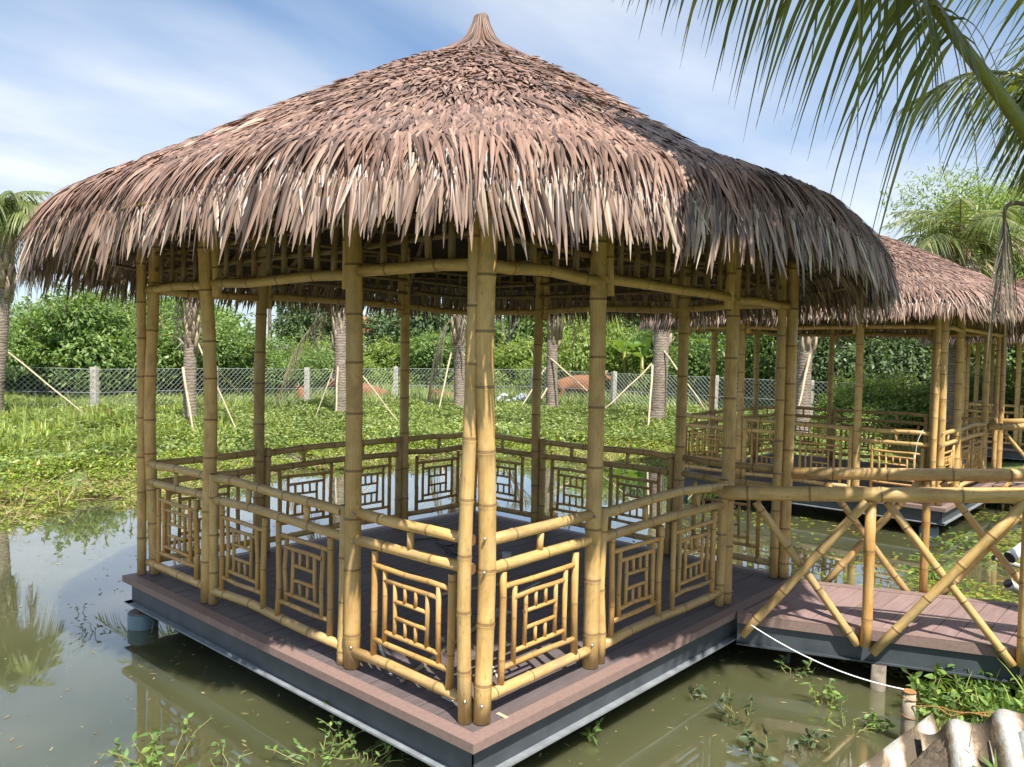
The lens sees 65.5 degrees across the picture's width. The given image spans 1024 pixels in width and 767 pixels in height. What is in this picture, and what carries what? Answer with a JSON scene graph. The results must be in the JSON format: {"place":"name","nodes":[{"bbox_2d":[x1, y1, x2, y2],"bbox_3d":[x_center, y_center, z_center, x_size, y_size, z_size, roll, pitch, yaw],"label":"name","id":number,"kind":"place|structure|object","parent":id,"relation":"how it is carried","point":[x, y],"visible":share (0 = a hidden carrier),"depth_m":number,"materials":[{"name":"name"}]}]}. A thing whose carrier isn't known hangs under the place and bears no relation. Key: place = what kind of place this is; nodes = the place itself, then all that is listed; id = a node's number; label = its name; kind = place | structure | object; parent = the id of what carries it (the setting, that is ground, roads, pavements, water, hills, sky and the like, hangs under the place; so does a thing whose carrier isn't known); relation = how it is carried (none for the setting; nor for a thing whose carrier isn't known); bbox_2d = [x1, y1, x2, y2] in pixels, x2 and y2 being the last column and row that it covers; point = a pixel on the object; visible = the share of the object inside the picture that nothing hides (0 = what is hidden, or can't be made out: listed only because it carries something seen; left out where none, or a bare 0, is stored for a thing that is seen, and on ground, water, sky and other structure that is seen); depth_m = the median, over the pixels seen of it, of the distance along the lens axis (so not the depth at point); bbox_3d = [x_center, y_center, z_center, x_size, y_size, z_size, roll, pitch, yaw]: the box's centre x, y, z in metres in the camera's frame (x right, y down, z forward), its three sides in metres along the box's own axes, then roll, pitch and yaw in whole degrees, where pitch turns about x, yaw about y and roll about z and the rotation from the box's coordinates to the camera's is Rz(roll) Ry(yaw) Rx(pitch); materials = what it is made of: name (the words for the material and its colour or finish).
{"place":"outdoors","nodes":[
{"label":"outdoors","id":0,"kind":"place"},
{"bbox_2d":[414,538,457,555],"bbox_3d":[-0.644,1.543,7.574,0.476,0.032,0.702,1,2,-15],"label":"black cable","id":1,"kind":"object","parent":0,"point":[445,547],"visible":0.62,"depth_m":7.61,"materials":[{"name":"rubber"}]},
{"bbox_2d":[0,453,1021,766],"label":"pond water","id":2,"kind":"structure","parent":0,"point":[106,677],"depth_m":5.53,"materials":[{"name":"green liquid"}]},
{"bbox_2d":[97,727,173,764],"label":"water weed","id":3,"kind":"object","parent":2,"relation":"on","point":[149,744],"visible":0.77,"depth_m":4.40,"materials":[{"name":"green plant"}]},
{"bbox_2d":[112,712,211,766],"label":"water weed","id":4,"kind":"object","parent":2,"relation":"on","point":[153,760],"visible":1,"depth_m":4.19,"materials":[{"name":"green plant"}]},
{"bbox_2d":[210,739,256,766],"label":"water weed","id":5,"kind":"object","parent":2,"relation":"on","point":[220,750],"visible":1,"depth_m":4.28,"materials":[{"name":"green plant"}]},
{"bbox_2d":[265,728,363,766],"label":"water weed","id":6,"kind":"object","parent":2,"relation":"on","point":[337,752],"visible":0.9,"depth_m":4.42,"materials":[{"name":"green plant"}]},
{"bbox_2d":[316,700,355,743],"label":"water weed","id":7,"kind":"object","parent":2,"relation":"on","point":[332,722],"visible":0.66,"depth_m":4.58,"materials":[{"name":"green plant"}]},
{"bbox_2d":[0,430,721,530],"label":"floating weed","id":8,"kind":"object","parent":2,"relation":"on","point":[20,484],"visible":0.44,"depth_m":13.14,"materials":[{"name":"green plant"}]},
{"bbox_2d":[324,729,403,765],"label":"water weed","id":9,"kind":"object","parent":2,"relation":"on","point":[366,751],"visible":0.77,"depth_m":4.37,"materials":[{"name":"green plant"}]},
{"bbox_2d":[1,501,891,766],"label":"pond debris","id":10,"kind":"object","parent":2,"relation":"on","point":[278,695],"visible":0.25,"depth_m":5.09,"materials":[{"name":"green plant"}]},
{"bbox_2d":[579,718,603,744],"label":"water weed","id":11,"kind":"object","parent":2,"relation":"on","point":[588,733],"visible":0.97,"depth_m":4.68,"materials":[{"name":"green plant"}]},
{"bbox_2d":[688,684,707,700],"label":"water weed","id":12,"kind":"object","parent":2,"relation":"on","point":[700,689],"visible":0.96,"depth_m":5.27,"materials":[{"name":"green plant"}]},
{"bbox_2d":[713,688,756,726],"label":"water weed","id":13,"kind":"object","parent":2,"relation":"on","point":[722,700],"visible":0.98,"depth_m":4.93,"materials":[{"name":"green plant"}]},
{"bbox_2d":[737,721,779,763],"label":"water weed","id":14,"kind":"object","parent":2,"relation":"on","point":[744,737],"visible":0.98,"depth_m":4.56,"materials":[{"name":"green plant"}]},
{"bbox_2d":[774,655,815,676],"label":"water weed","id":15,"kind":"object","parent":2,"relation":"on","point":[806,663],"visible":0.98,"depth_m":5.74,"materials":[{"name":"green plant"}]},
{"bbox_2d":[788,728,836,755],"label":"water weed","id":16,"kind":"object","parent":2,"relation":"on","point":[812,734],"visible":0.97,"depth_m":4.59,"materials":[{"name":"green plant"}]},
{"bbox_2d":[800,678,850,708],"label":"water weed","id":17,"kind":"object","parent":2,"relation":"on","point":[831,696],"visible":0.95,"depth_m":5.24,"materials":[{"name":"green plant"}]},
{"bbox_2d":[633,500,1021,698],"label":"drifting leaves","id":18,"kind":"object","parent":2,"relation":"on","point":[981,587],"visible":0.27,"depth_m":8.40,"materials":[{"name":"green plant"}]},
{"bbox_2d":[810,704,881,733],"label":"water weed","id":19,"kind":"object","parent":2,"relation":"on","point":[829,720],"visible":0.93,"depth_m":4.91,"materials":[{"name":"green plant"}]},
{"bbox_2d":[864,712,894,732],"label":"water weed","id":20,"kind":"object","parent":2,"relation":"on","point":[873,718],"visible":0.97,"depth_m":4.88,"materials":[{"name":"green plant"}]},
{"bbox_2d":[900,688,916,735],"bbox_3d":[2.349,2.180,4.734,0.088,0.718,0.089,3,3,42],"label":"bamboo stump","id":21,"kind":"object","parent":2,"relation":"in","point":[908,711],"visible":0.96,"depth_m":4.70,"materials":[{"name":"wood"}]},
{"bbox_2d":[751,625,903,689],"bbox_3d":[1.910,1.665,4.860,0.877,0.259,0.008,2,2,22],"label":"slack cord","id":22,"kind":"object","parent":21,"relation":"attached to","point":[824,664],"visible":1,"depth_m":4.86,"materials":[{"name":"white fabric"}]},
{"bbox_2d":[912,705,992,716],"bbox_3d":[2.519,1.869,4.553,0.414,0.081,0.029,3,3,35],"label":"rusty wire","id":23,"kind":"object","parent":21,"relation":"attached to","point":[961,713],"visible":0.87,"depth_m":4.54,"materials":[{"name":"brown metal"}]},
{"bbox_2d":[897,696,954,724],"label":"water weed","id":24,"kind":"object","parent":2,"relation":"on","point":[929,712],"visible":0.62,"depth_m":4.84,"materials":[{"name":"green plant"}]},
{"bbox_2d":[900,666,960,709],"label":"water weed","id":25,"kind":"object","parent":2,"relation":"on","point":[929,692],"visible":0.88,"depth_m":5.12,"materials":[{"name":"green plant"}]},
{"bbox_2d":[893,561,969,587],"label":"water weed","id":26,"kind":"object","parent":2,"relation":"on","point":[944,567],"visible":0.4,"depth_m":8.32,"materials":[{"name":"green plant"}]},
{"bbox_2d":[933,662,995,695],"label":"water weed","id":27,"kind":"object","parent":2,"relation":"on","point":[959,679],"visible":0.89,"depth_m":5.30,"materials":[{"name":"green plant"}]},
{"bbox_2d":[929,527,1004,557],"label":"water weed","id":28,"kind":"object","parent":2,"relation":"on","point":[965,542],"visible":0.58,"depth_m":9.60,"materials":[{"name":"green plant"}]},
{"bbox_2d":[0,348,1023,766],"bbox_3d":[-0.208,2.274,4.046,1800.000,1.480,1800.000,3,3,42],"label":"ground","id":29,"kind":"structure","parent":0,"point":[1014,464],"depth_m":16.95,"materials":[{"name":"green plant"}]},
{"bbox_2d":[4,297,44,390],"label":"shrub","id":30,"kind":"object","parent":29,"relation":"on","point":[13,310],"depth_m":27.72,"materials":[{"name":"green plant"}]},
{"bbox_2d":[0,190,53,415],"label":"coconut palm","id":31,"kind":"object","parent":29,"relation":"on","point":[16,211],"visible":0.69,"depth_m":17.80,"materials":[{"name":"green plant"}]},
{"bbox_2d":[4,313,80,396],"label":"shrub","id":32,"kind":"object","parent":29,"relation":"on","point":[15,346],"visible":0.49,"depth_m":24.16,"materials":[{"name":"green plant"}]},
{"bbox_2d":[8,352,85,414],"bbox_3d":[-10.444,0.014,17.858,2.693,1.672,0.045,2,2,16],"label":"support pole","id":33,"kind":"object","parent":29,"relation":"on","point":[33,372],"visible":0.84,"depth_m":17.87,"materials":[{"name":"brown wood"}]},
{"bbox_2d":[9,279,182,396],"bbox_3d":[-13.190,-1.206,24.945,5.269,4.171,4.651,2,2,10],"label":"shrub","id":34,"kind":"object","parent":29,"relation":"on","point":[75,336],"visible":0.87,"depth_m":24.12,"materials":[{"name":"green plant"}]},
{"bbox_2d":[73,289,175,329],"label":"broadleaf tree","id":35,"kind":"object","parent":29,"relation":"on","point":[126,305],"visible":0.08,"depth_m":42.09,"materials":[{"name":"green plant"}]},
{"bbox_2d":[0,386,253,459],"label":"tall grass","id":36,"kind":"structure","parent":29,"relation":"on","point":[41,429],"depth_m":16.83,"materials":[{"name":"green plant"}]},
{"bbox_2d":[93,290,253,395],"bbox_3d":[-11.186,-1.121,26.687,5.158,3.867,4.864,1,2,-9],"label":"shrub","id":37,"kind":"object","parent":29,"relation":"on","point":[165,324],"visible":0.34,"depth_m":25.91,"materials":[{"name":"green plant"}]},
{"bbox_2d":[181,367,193,429],"bbox_3d":[-6.791,0.398,16.700,0.064,1.476,0.879,-1,3,-38],"label":"support pole","id":38,"kind":"object","parent":29,"relation":"on","point":[186,391],"visible":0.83,"depth_m":16.73,"materials":[{"name":"brown wood"}]},
{"bbox_2d":[170,272,223,423],"bbox_3d":[-6.705,-0.979,17.143,3.863,4.713,3.492,3,3,42],"label":"coconut palm","id":39,"kind":"object","parent":29,"relation":"on","point":[191,323],"visible":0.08,"depth_m":17.09,"materials":[{"name":"grey plant"}]},
{"bbox_2d":[147,296,254,331],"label":"broadleaf tree","id":40,"kind":"object","parent":29,"relation":"on","point":[229,312],"visible":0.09,"depth_m":44.80,"materials":[{"name":"green plant"}]},
{"bbox_2d":[165,317,299,395],"bbox_3d":[-9.932,-0.828,28.017,4.247,3.027,4.811,2,2,22],"label":"shrub","id":41,"kind":"object","parent":29,"relation":"on","point":[249,355],"visible":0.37,"depth_m":27.53,"materials":[{"name":"green plant"}]},
{"bbox_2d":[236,333,334,391],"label":"shrub","id":42,"kind":"object","parent":29,"relation":"on","point":[311,361],"visible":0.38,"depth_m":30.63,"materials":[{"name":"green plant"}]},
{"bbox_2d":[268,301,331,349],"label":"broadleaf tree","id":43,"kind":"object","parent":29,"relation":"on","point":[294,323],"visible":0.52,"depth_m":59.88,"materials":[{"name":"green plant"}]},
{"bbox_2d":[276,304,345,411],"bbox_3d":[-4.715,-1.163,21.023,3.353,4.811,3.639,1,2,6],"label":"coconut palm","id":44,"kind":"object","parent":29,"relation":"on","point":[338,338],"visible":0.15,"depth_m":20.81,"materials":[{"name":"grey plant"}]},
{"bbox_2d":[293,333,399,386],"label":"shrub","id":45,"kind":"object","parent":29,"relation":"on","point":[368,362],"visible":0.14,"depth_m":34.52,"materials":[{"name":"green plant"}]},
{"bbox_2d":[328,377,388,397],"bbox_3d":[-5.513,0.215,28.538,2.405,0.919,0.597,2,2,11],"label":"cow","id":46,"kind":"object","parent":29,"relation":"on","point":[367,389],"visible":0.09,"depth_m":28.27},
{"bbox_2d":[363,308,395,351],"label":"broadleaf tree","id":47,"kind":"object","parent":29,"relation":"on","point":[372,330],"visible":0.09,"depth_m":55.91,"materials":[{"name":"green plant"}]},
{"bbox_2d":[363,334,427,387],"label":"shrub","id":48,"kind":"object","parent":29,"relation":"on","point":[380,354],"visible":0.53,"depth_m":36.33,"materials":[{"name":"green plant"}]},
{"bbox_2d":[392,326,465,386],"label":"shrub","id":49,"kind":"object","parent":29,"relation":"on","point":[425,347],"visible":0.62,"depth_m":36.31,"materials":[{"name":"green plant"}]},
{"bbox_2d":[373,302,504,353],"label":"broadleaf tree","id":50,"kind":"object","parent":29,"relation":"on","point":[388,327],"visible":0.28,"depth_m":47.52,"materials":[{"name":"green plant"}]},
{"bbox_2d":[439,351,452,406],"bbox_3d":[-1.980,-0.031,23.406,0.074,1.864,1.342,2,2,12],"label":"support pole","id":51,"kind":"object","parent":29,"relation":"on","point":[445,377],"visible":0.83,"depth_m":23.50,"materials":[{"name":"brown wood"}]},
{"bbox_2d":[427,305,466,408],"bbox_3d":[-1.645,-1.316,23.918,3.349,5.088,3.081,3,3,42],"label":"coconut palm","id":52,"kind":"object","parent":29,"relation":"on","point":[458,331],"visible":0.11,"depth_m":23.87,"materials":[{"name":"grey plant"}]},
{"bbox_2d":[7,12,901,766],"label":"thatched pavilion","id":53,"kind":"structure","parent":29,"relation":"on","point":[481,172],"depth_m":4.73,"materials":[{"name":"plant"}]},
{"bbox_2d":[400,625,476,681],"bbox_3d":[-0.417,1.662,4.979,0.020,0.014,1.062,2,3,23],"label":"bamboo strip","id":54,"kind":"object","parent":53,"relation":"on","point":[433,657],"visible":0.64,"depth_m":4.82,"materials":[{"name":"brown wood"}]},
{"bbox_2d":[3,366,910,415],"bbox_3d":[-0.504,0.393,23.802,34.099,1.758,8.861,1,2,-9],"label":"wire fence","id":55,"kind":"object","parent":29,"relation":"on","point":[94,392],"visible":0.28,"depth_m":24.58,"materials":[{"name":"metal"}]},
{"bbox_2d":[0,391,928,483],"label":"creeping groundcover","id":56,"kind":"object","parent":29,"relation":"on","point":[387,424],"visible":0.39,"depth_m":18.88,"materials":[{"name":"green plant"}]},
{"bbox_2d":[197,372,767,411],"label":"meadow grass","id":57,"kind":"structure","parent":29,"relation":"on","point":[414,391],"depth_m":27.75,"materials":[{"name":"green plant"}]},
{"bbox_2d":[444,338,525,386],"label":"shrub","id":58,"kind":"object","parent":29,"relation":"on","point":[495,363],"visible":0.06,"depth_m":36.66,"materials":[{"name":"green plant"}]},
{"bbox_2d":[495,301,520,344],"bbox_3d":[-0.211,-2.318,40.090,4.041,5.590,1.703,3,3,42],"label":"bare tree","id":59,"kind":"object","parent":29,"relation":"on","point":[509,337],"visible":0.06,"depth_m":39.86,"materials":[{"name":"grey plant"}]},
{"bbox_2d":[494,330,547,388],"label":"shrub","id":60,"kind":"object","parent":29,"relation":"on","point":[513,354],"visible":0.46,"depth_m":35.94,"materials":[{"name":"green plant"}]},
{"bbox_2d":[495,303,589,350],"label":"broadleaf tree","id":61,"kind":"object","parent":29,"relation":"on","point":[526,326],"visible":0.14,"depth_m":46.07,"materials":[{"name":"green plant"}]},
{"bbox_2d":[545,313,576,407],"bbox_3d":[1.415,-1.224,24.535,3.366,4.927,3.550,3,3,42],"label":"coconut palm","id":62,"kind":"object","parent":29,"relation":"on","point":[554,333],"visible":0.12,"depth_m":24.31,"materials":[{"name":"grey plant"}]},
{"bbox_2d":[511,307,634,392],"bbox_3d":[2.483,-1.420,33.999,5.189,4.566,5.321,2,3,23],"label":"shrub","id":63,"kind":"object","parent":29,"relation":"on","point":[570,360],"visible":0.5,"depth_m":33.20,"materials":[{"name":"green plant"}]},
{"bbox_2d":[557,370,610,396],"bbox_3d":[2.677,0.169,30.510,2.357,1.406,0.594,1,2,-6],"label":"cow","id":64,"kind":"object","parent":29,"relation":"on","point":[570,383],"visible":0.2,"depth_m":30.26},
{"bbox_2d":[605,327,647,387],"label":"shrub","id":65,"kind":"object","parent":29,"relation":"on","point":[634,375],"visible":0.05,"depth_m":36.41,"materials":[{"name":"green plant"}]},
{"bbox_2d":[606,331,652,394],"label":"banana plant","id":66,"kind":"object","parent":29,"relation":"on","point":[622,346],"visible":0.72,"depth_m":32.92,"materials":[{"name":"green plant"}]},
{"bbox_2d":[619,337,671,396],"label":"banana plant","id":67,"kind":"object","parent":29,"relation":"on","point":[641,351],"visible":0.78,"depth_m":31.89,"materials":[{"name":"green plant"}]},
{"bbox_2d":[606,312,694,381],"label":"broadleaf tree","id":68,"kind":"object","parent":29,"relation":"on","point":[637,320],"visible":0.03,"depth_m":44.07,"materials":[{"name":"green plant"}]},
{"bbox_2d":[647,364,653,431],"bbox_3d":[3.581,0.381,20.605,0.074,1.742,1.344,2,2,13],"label":"support pole","id":69,"kind":"object","parent":29,"relation":"on","point":[651,384],"visible":0.83,"depth_m":20.66,"materials":[{"name":"brown wood"}]},
{"bbox_2d":[647,327,676,425],"bbox_3d":[4.056,-1.085,21.515,3.285,5.092,3.431,3,3,42],"label":"coconut palm","id":70,"kind":"object","parent":29,"relation":"on","point":[661,345],"visible":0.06,"depth_m":21.24,"materials":[{"name":"grey plant"}]},
{"bbox_2d":[617,324,721,399],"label":"shrub","id":71,"kind":"object","parent":29,"relation":"on","point":[648,361],"visible":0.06,"depth_m":32.62,"materials":[{"name":"green plant"}]},
{"bbox_2d":[667,331,772,402],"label":"shrub","id":72,"kind":"object","parent":29,"relation":"on","point":[703,374],"visible":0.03,"depth_m":29.54,"materials":[{"name":"green plant"}]},
{"bbox_2d":[690,332,837,410],"bbox_3d":[8.606,-0.863,26.679,5.158,4.219,4.864,0,2,-21],"label":"shrub","id":73,"kind":"object","parent":29,"relation":"on","point":[749,369],"visible":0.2,"depth_m":26.05,"materials":[{"name":"green plant"}]},
{"bbox_2d":[795,324,816,439],"bbox_3d":[7.205,-0.917,20.175,3.406,5.228,3.324,0,2,-19],"label":"coconut palm","id":74,"kind":"object","parent":29,"relation":"on","point":[807,346],"visible":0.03,"depth_m":19.87,"materials":[{"name":"grey plant"}]},
{"bbox_2d":[798,354,810,405],"bbox_3d":[7.225,-0.230,19.603,0.089,1.687,1.101,3,3,34],"label":"support pole","id":75,"kind":"object","parent":74,"relation":"attached to","point":[804,377],"visible":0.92,"depth_m":19.54,"materials":[{"name":"brown wood"}]},
{"bbox_2d":[612,0,1023,411],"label":"coconut palm","id":76,"kind":"object","parent":29,"relation":"on","point":[1010,109],"visible":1,"depth_m":4.59,"materials":[{"name":"green plant"}]},
{"bbox_2d":[637,233,1023,536],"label":"thatched pavilion","id":77,"kind":"structure","parent":29,"relation":"on","point":[942,301],"depth_m":11.52,"materials":[{"name":"brown wood"}]},
{"bbox_2d":[746,330,922,414],"bbox_3d":[10.281,-0.959,25.889,6.268,4.565,6.019,3,3,35],"label":"shrub","id":78,"kind":"object","parent":29,"relation":"on","point":[821,353],"visible":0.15,"depth_m":24.75,"materials":[{"name":"green plant"}]},
{"bbox_2d":[811,369,929,435],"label":"shrub","id":79,"kind":"object","parent":29,"relation":"on","point":[845,399],"visible":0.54,"depth_m":21.02,"materials":[{"name":"green plant"}]},
{"bbox_2d":[723,467,1023,691],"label":"footbridge","id":80,"kind":"object","parent":29,"relation":"on","point":[880,630],"visible":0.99,"depth_m":5.59,"materials":[{"name":"brown wood"}]},
{"bbox_2d":[1003,579,1018,594],"bbox_3d":[4.050,1.651,6.350,0.303,0.204,0.076,0,2,-21],"label":"plastic pipe","id":81,"kind":"object","parent":80,"relation":"attached to","point":[1011,585],"visible":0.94,"depth_m":6.29,"materials":[{"name":"white plastic"}]},
{"bbox_2d":[1004,542,1020,562],"bbox_3d":[4.264,1.380,6.650,0.335,0.222,0.101,0,2,-21],"label":"plastic pipe","id":82,"kind":"object","parent":80,"relation":"attached to","point":[1012,555],"visible":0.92,"depth_m":6.59,"materials":[{"name":"white plastic"}]},
{"bbox_2d":[814,331,970,412],"bbox_3d":[11.911,-1.093,25.621,5.995,4.945,5.758,0,2,-21],"label":"shrub","id":83,"kind":"object","parent":29,"relation":"on","point":[892,348],"visible":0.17,"depth_m":24.21,"materials":[{"name":"green plant"}]},
{"bbox_2d":[859,712,937,766],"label":"roofing sheet","id":84,"kind":"object","parent":29,"relation":"on","point":[904,749],"visible":0.69,"depth_m":4.31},
{"bbox_2d":[851,369,980,432],"bbox_3d":[11.169,0.496,21.488,3.706,1.768,3.801,2,3,24],"label":"shrub","id":85,"kind":"object","parent":29,"relation":"on","point":[893,382],"visible":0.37,"depth_m":20.81,"materials":[{"name":"green plant"}]},
{"bbox_2d":[909,739,947,766],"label":"soil","id":86,"kind":"structure","parent":29,"relation":"on","point":[933,754],"depth_m":4.16,"materials":[{"name":"brown soil"}]},
{"bbox_2d":[880,152,1023,283],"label":"feathery tree","id":87,"kind":"object","parent":29,"relation":"on","point":[997,200],"visible":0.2,"depth_m":26.57,"materials":[{"name":"green plant"}]},
{"bbox_2d":[881,198,1023,449],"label":"coconut palm","id":88,"kind":"object","parent":29,"relation":"on","point":[942,238],"visible":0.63,"depth_m":18.65,"materials":[{"name":"green plant"}]},
{"bbox_2d":[887,342,1023,384],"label":"shrub","id":89,"kind":"object","parent":29,"relation":"on","point":[971,362],"visible":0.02,"depth_m":23.96,"materials":[{"name":"green plant"}]},
{"bbox_2d":[911,363,1023,430],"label":"shrub","id":90,"kind":"object","parent":29,"relation":"on","point":[971,386],"visible":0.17,"depth_m":20.70,"materials":[{"name":"green plant"}]},
{"bbox_2d":[918,277,1023,462],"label":"thatched pavilion","id":91,"kind":"structure","parent":29,"relation":"on","point":[1009,450],"depth_m":17.84,"materials":[{"name":"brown wood"}]},
{"bbox_2d":[918,673,1023,766],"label":"bank weeds","id":92,"kind":"object","parent":29,"relation":"on","point":[994,693],"visible":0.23,"depth_m":5.05,"materials":[{"name":"green plant"}]},
{"bbox_2d":[920,709,1023,766],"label":"roofing sheet","id":93,"kind":"object","parent":29,"relation":"on","point":[999,729],"visible":0.93,"depth_m":4.14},
{"bbox_2d":[989,731,1023,763],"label":"roofing sheet","id":94,"kind":"object","parent":93,"relation":"on","point":[1021,735],"visible":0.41,"depth_m":4.05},
{"bbox_2d":[932,662,1023,753],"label":"bank sedge","id":95,"kind":"object","parent":29,"relation":"on","point":[1022,688],"visible":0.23,"depth_m":5.00,"materials":[{"name":"green plant"}]},
{"bbox_2d":[951,692,1020,721],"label":"water weed","id":96,"kind":"object","parent":29,"relation":"on","point":[983,705],"visible":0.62,"depth_m":4.94,"materials":[{"name":"green plant"}]},
{"bbox_2d":[963,669,1023,695],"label":"water weed","id":97,"kind":"object","parent":29,"relation":"on","point":[1000,684],"visible":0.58,"depth_m":5.26,"materials":[{"name":"green plant"}]},
{"bbox_2d":[970,344,1023,384],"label":"shrub","id":98,"kind":"object","parent":29,"relation":"on","point":[1009,362],"visible":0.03,"depth_m":23.13,"materials":[{"name":"green plant"}]},
{"bbox_2d":[972,372,1023,417],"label":"shrub","id":99,"kind":"object","parent":29,"relation":"on","point":[1022,396],"visible":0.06,"depth_m":20.84,"materials":[{"name":"green plant"}]},
{"bbox_2d":[987,418,1023,486],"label":"footbridge","id":100,"kind":"object","parent":29,"relation":"on","point":[1012,424],"visible":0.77,"depth_m":11.98,"materials":[{"name":"beige wood"}]},
{"bbox_2d":[0,0,1023,347],"label":"sky","id":101,"kind":"structure","parent":0,"point":[88,88],"materials":[{"name":"blue"}]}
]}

